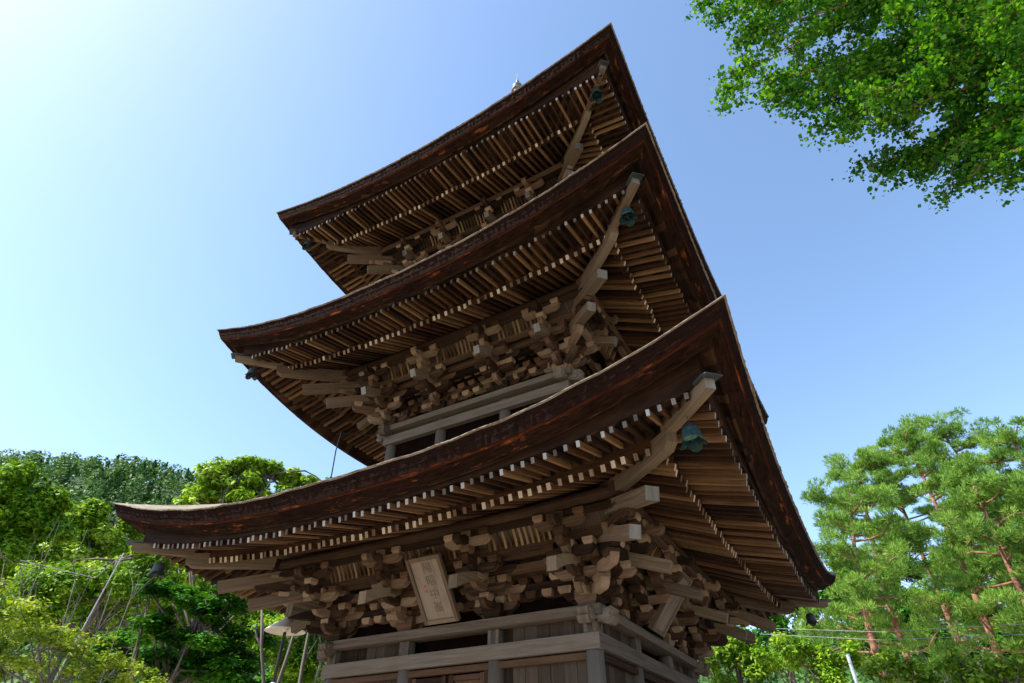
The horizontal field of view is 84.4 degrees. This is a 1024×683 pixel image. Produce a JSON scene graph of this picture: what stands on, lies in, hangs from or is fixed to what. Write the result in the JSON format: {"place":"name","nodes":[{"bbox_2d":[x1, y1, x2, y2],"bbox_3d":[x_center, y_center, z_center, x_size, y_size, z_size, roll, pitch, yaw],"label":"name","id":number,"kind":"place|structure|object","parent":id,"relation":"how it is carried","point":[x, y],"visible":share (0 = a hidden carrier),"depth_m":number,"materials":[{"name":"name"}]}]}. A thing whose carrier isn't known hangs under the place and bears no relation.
{"place":"outdoors","nodes":[
{"label":"outdoors","id":0,"kind":"place"},
{"bbox_2d":[2,477,980,682],"bbox_3d":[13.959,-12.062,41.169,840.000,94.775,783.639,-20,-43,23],"label":"hill","id":1,"kind":"structure","parent":0,"point":[75,480],"depth_m":144.65,"materials":[{"name":"green plant"}]},
{"bbox_2d":[0,448,1023,682],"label":"forest","id":2,"kind":"object","parent":1,"relation":"on","point":[123,472],"visible":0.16,"depth_m":143.83,"materials":[{"name":"green plant"}]},
{"bbox_2d":[728,568,850,682],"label":"broadleaf tree","id":3,"kind":"object","parent":1,"relation":"on","point":[782,621],"visible":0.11,"depth_m":34.75,"materials":[{"name":"green plant"}]},
{"bbox_2d":[0,0,1023,644],"label":"sky","id":4,"kind":"structure","parent":0,"point":[151,151],"materials":[{"name":"blue"}]},
{"bbox_2d":[766,634,1023,639],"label":"power line","id":5,"kind":"object","parent":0,"point":[900,639],"visible":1,"depth_m":13.90,"materials":[{"name":"grey metal"}]},
{"bbox_2d":[776,624,1020,631],"bbox_3d":[9.557,7.404,14.718,0.011,1.362,7.648,18,-42,-21],"label":"power line","id":6,"kind":"object","parent":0,"point":[908,630],"visible":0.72,"depth_m":14.05,"materials":[{"name":"grey metal"}]},
{"label":"ground","id":7,"kind":"structure","parent":0,"visible":0},
{"bbox_2d":[0,459,83,592],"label":"broadleaf tree","id":8,"kind":"object","parent":7,"relation":"on","point":[30,512],"visible":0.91,"depth_m":25.78,"materials":[{"name":"green plant"}]},
{"bbox_2d":[0,517,154,682],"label":"bare tree","id":9,"kind":"object","parent":7,"relation":"on","point":[67,621],"visible":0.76,"depth_m":9.12,"materials":[{"name":"grey plant"}]},
{"bbox_2d":[24,496,144,681],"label":"broadleaf tree","id":10,"kind":"object","parent":7,"relation":"on","point":[102,538],"visible":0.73,"depth_m":31.57,"materials":[{"name":"green plant"}]},
{"bbox_2d":[0,576,170,682],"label":"shrub","id":11,"kind":"object","parent":7,"relation":"on","point":[19,665],"visible":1,"depth_m":7.58,"materials":[{"name":"green plant"}]},
{"bbox_2d":[54,553,123,680],"bbox_3d":[-7.562,6.206,8.976,1.548,5.271,0.020,-32,-49,33],"label":"pole","id":12,"kind":"object","parent":7,"relation":"on","point":[94,606],"visible":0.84,"depth_m":9.98,"materials":[{"name":"grey metal"}]},
{"bbox_2d":[20,555,121,577],"bbox_3d":[-7.790,3.942,10.073,1.501,0.370,0.410,11,-40,-14],"label":"guy wire","id":13,"kind":"object","parent":12,"relation":"attached to","point":[69,571],"visible":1,"depth_m":10.02,"materials":[{"name":"grey metal"}]},
{"bbox_2d":[0,546,196,682],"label":"broadleaf tree","id":14,"kind":"object","parent":7,"relation":"on","point":[53,585],"visible":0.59,"depth_m":16.71,"materials":[{"name":"green plant"}]},
{"bbox_2d":[2,555,203,681],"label":"broadleaf tree","id":15,"kind":"object","parent":7,"relation":"on","point":[116,619],"visible":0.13,"depth_m":21.45,"materials":[{"name":"green plant"}]},
{"bbox_2d":[0,537,325,679],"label":"broadleaf tree","id":16,"kind":"object","parent":7,"relation":"on","point":[242,620],"visible":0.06,"depth_m":40.48,"materials":[{"name":"green plant"}]},
{"bbox_2d":[50,627,281,682],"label":"maple tree","id":17,"kind":"object","parent":7,"relation":"on","point":[123,644],"visible":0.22,"depth_m":12.73,"materials":[{"name":"green plant"}]},
{"bbox_2d":[125,569,279,682],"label":"maple tree","id":18,"kind":"object","parent":7,"relation":"on","point":[192,662],"visible":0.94,"depth_m":11.90,"materials":[{"name":"green plant"}]},
{"bbox_2d":[168,454,330,682],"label":"magnolia tree","id":19,"kind":"object","parent":7,"relation":"on","point":[219,483],"visible":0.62,"depth_m":22.33,"materials":[{"name":"green plant"}]},
{"bbox_2d":[237,613,326,682],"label":"broadleaf tree","id":20,"kind":"object","parent":7,"relation":"on","point":[311,674],"visible":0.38,"depth_m":17.32,"materials":[{"name":"green plant"}]},
{"bbox_2d":[264,617,305,682],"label":"lamp post","id":21,"kind":"object","parent":7,"relation":"on","point":[282,627],"visible":0.84,"depth_m":10.69,"materials":[{"name":"white metal"}]},
{"bbox_2d":[255,610,319,682],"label":"bare tree","id":22,"kind":"object","parent":7,"relation":"on","point":[304,656],"visible":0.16,"depth_m":11.74,"materials":[{"name":"grey plant"}]},
{"bbox_2d":[269,658,325,682],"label":"broadleaf tree","id":23,"kind":"object","parent":7,"relation":"on","point":[322,680],"visible":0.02,"depth_m":24.71,"materials":[{"name":"green plant"}]},
{"bbox_2d":[113,22,836,682],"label":"three storied pagoda","id":24,"kind":"object","parent":7,"relation":"on","point":[507,364],"visible":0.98,"depth_m":8.81,"materials":[{"name":"brown wood"}]},
{"bbox_2d":[148,556,165,578],"bbox_3d":[-5.611,3.575,8.991,0.223,0.326,0.223,10,-40,-12],"label":"wind bell","id":25,"kind":"object","parent":24,"relation":"hanging from","point":[158,568],"visible":1,"depth_m":8.92,"materials":[{"name":"grey metal"}]},
{"bbox_2d":[245,366,256,380],"bbox_3d":[-5.283,0.602,11.517,0.223,0.326,0.223,10,-40,-12],"label":"wind bell","id":26,"kind":"object","parent":24,"relation":"hanging from","point":[251,373],"visible":1,"depth_m":11.47,"materials":[{"name":"teal metal"}]},
{"bbox_2d":[302,240,310,250],"bbox_3d":[-5.079,-2.439,14.054,0.223,0.326,0.223,10,-40,-12],"label":"wind bell","id":27,"kind":"object","parent":24,"relation":"hanging from","point":[306,245],"visible":1,"depth_m":14.01,"materials":[{"name":"teal metal"}]},
{"bbox_2d":[412,676,448,682],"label":"door","id":28,"kind":"structure","parent":24,"relation":"in","point":[444,679],"depth_m":7.81,"materials":[{"name":"brown wood"}]},
{"bbox_2d":[405,549,460,625],"bbox_3d":[-1.127,3.381,8.115,0.585,1.123,0.650,-20,-43,23],"label":"name board","id":29,"kind":"object","parent":24,"relation":"hanging from","point":[434,594],"visible":1,"depth_m":8.00,"materials":[{"name":"brown wood"}]},
{"bbox_2d":[448,672,483,682],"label":"door","id":30,"kind":"structure","parent":24,"relation":"in","point":[476,677],"depth_m":7.59,"materials":[{"name":"brown wood"}]},
{"bbox_2d":[590,88,603,103],"bbox_3d":[1.655,-4.865,11.057,0.238,0.347,0.238,10,-40,-12],"label":"wind bell","id":31,"kind":"object","parent":24,"relation":"hanging from","point":[597,95],"visible":1,"depth_m":11.04,"materials":[{"name":"teal metal"}]},
{"bbox_2d":[619,205,637,226],"bbox_3d":[1.711,-1.919,8.404,0.238,0.347,0.238,10,-40,-12],"label":"wind bell","id":32,"kind":"object","parent":24,"relation":"hanging from","point":[629,216],"visible":1,"depth_m":8.37,"materials":[{"name":"teal metal"}]},
{"bbox_2d":[648,570,692,636],"bbox_3d":[2.418,3.834,8.676,0.650,1.125,0.585,-20,-43,23],"label":"name board","id":33,"kind":"object","parent":24,"relation":"hanging from","point":[661,622],"visible":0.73,"depth_m":8.56,"materials":[{"name":"brown wood"}]},
{"bbox_2d":[680,416,707,451],"bbox_3d":[1.800,0.904,5.692,0.238,0.347,0.238,10,-40,-12],"label":"wind bell","id":34,"kind":"object","parent":24,"relation":"hanging from","point":[693,439],"visible":1,"depth_m":5.64,"materials":[{"name":"teal metal"}]},
{"bbox_2d":[806,608,818,625],"bbox_3d":[6.044,5.569,11.450,0.223,0.326,0.223,10,-40,-12],"label":"wind bell","id":35,"kind":"object","parent":24,"relation":"hanging from","point":[811,620],"visible":1,"depth_m":11.38,"materials":[{"name":"grey metal"}]},
{"bbox_2d":[702,636,786,682],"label":"broadleaf tree","id":36,"kind":"object","parent":7,"relation":"on","point":[727,656],"visible":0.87,"depth_m":16.43,"materials":[{"name":"green plant"}]},
{"bbox_2d":[769,630,865,682],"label":"broadleaf tree","id":37,"kind":"object","parent":7,"relation":"on","point":[831,664],"visible":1,"depth_m":18.14,"materials":[{"name":"green plant"}]},
{"bbox_2d":[846,654,858,682],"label":"utility pole","id":38,"kind":"object","parent":7,"relation":"on","point":[854,675],"visible":1,"depth_m":15.46,"materials":[{"name":"white metal"}]},
{"bbox_2d":[684,0,1023,213],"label":"ginkgo tree","id":39,"kind":"object","parent":7,"relation":"on","point":[938,50],"visible":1,"depth_m":6.91,"materials":[{"name":"leaves"},{"name":"grey brown bark"}]},
{"bbox_2d":[766,469,970,682],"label":"pine tree","id":40,"kind":"object","parent":7,"relation":"on","point":[843,553],"visible":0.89,"depth_m":20.36,"materials":[{"name":"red plant"}]},
{"bbox_2d":[817,446,967,672],"bbox_3d":[16.052,11.765,24.111,6.163,15.918,6.810,-20,-43,23],"label":"pine tree","id":41,"kind":"object","parent":7,"relation":"on","point":[867,459],"visible":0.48,"depth_m":25.06,"materials":[{"name":"green plant"}]},
{"bbox_2d":[858,648,950,682],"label":"broadleaf tree","id":42,"kind":"object","parent":7,"relation":"on","point":[902,667],"visible":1,"depth_m":14.14,"materials":[{"name":"green plant"}]},
{"bbox_2d":[788,577,1023,682],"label":"broadleaf tree","id":43,"kind":"object","parent":7,"relation":"on","point":[905,614],"visible":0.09,"depth_m":34.33,"materials":[{"name":"green plant"}]},
{"bbox_2d":[824,544,1020,668],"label":"broadleaf tree","id":44,"kind":"object","parent":7,"relation":"on","point":[912,579],"visible":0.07,"depth_m":47.91,"materials":[{"name":"green plant"}]},
{"bbox_2d":[860,442,1016,660],"bbox_3d":[20.811,12.797,27.048,5.822,18.017,5.732,20,-43,-23],"label":"pine tree","id":45,"kind":"object","parent":7,"relation":"on","point":[904,473],"visible":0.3,"depth_m":28.66,"materials":[{"name":"green plant"}]},
{"bbox_2d":[873,412,1023,664],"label":"pine tree","id":46,"kind":"object","parent":7,"relation":"on","point":[930,452],"visible":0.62,"depth_m":24.17,"materials":[{"name":"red plant"}]},
{"bbox_2d":[910,406,1023,626],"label":"pine tree","id":47,"kind":"object","parent":7,"relation":"on","point":[942,431],"visible":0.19,"depth_m":28.27,"materials":[{"name":"green plant"}]},
{"bbox_2d":[922,450,1023,656],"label":"pine tree","id":48,"kind":"object","parent":7,"relation":"on","point":[979,492],"visible":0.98,"depth_m":20.33,"materials":[{"name":"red plant"}]},
{"bbox_2d":[929,646,1023,682],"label":"broadleaf tree","id":49,"kind":"object","parent":7,"relation":"on","point":[1008,671],"visible":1,"depth_m":12.63,"materials":[{"name":"green plant"}]},
{"bbox_2d":[962,414,1023,638],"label":"pine tree","id":50,"kind":"object","parent":7,"relation":"on","point":[997,457],"visible":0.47,"depth_m":23.49,"materials":[{"name":"green plant"}]},
{"bbox_2d":[993,450,1023,648],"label":"pine tree","id":51,"kind":"object","parent":7,"relation":"on","point":[1017,569],"visible":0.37,"depth_m":20.00,"materials":[{"name":"green plant"}]}
]}

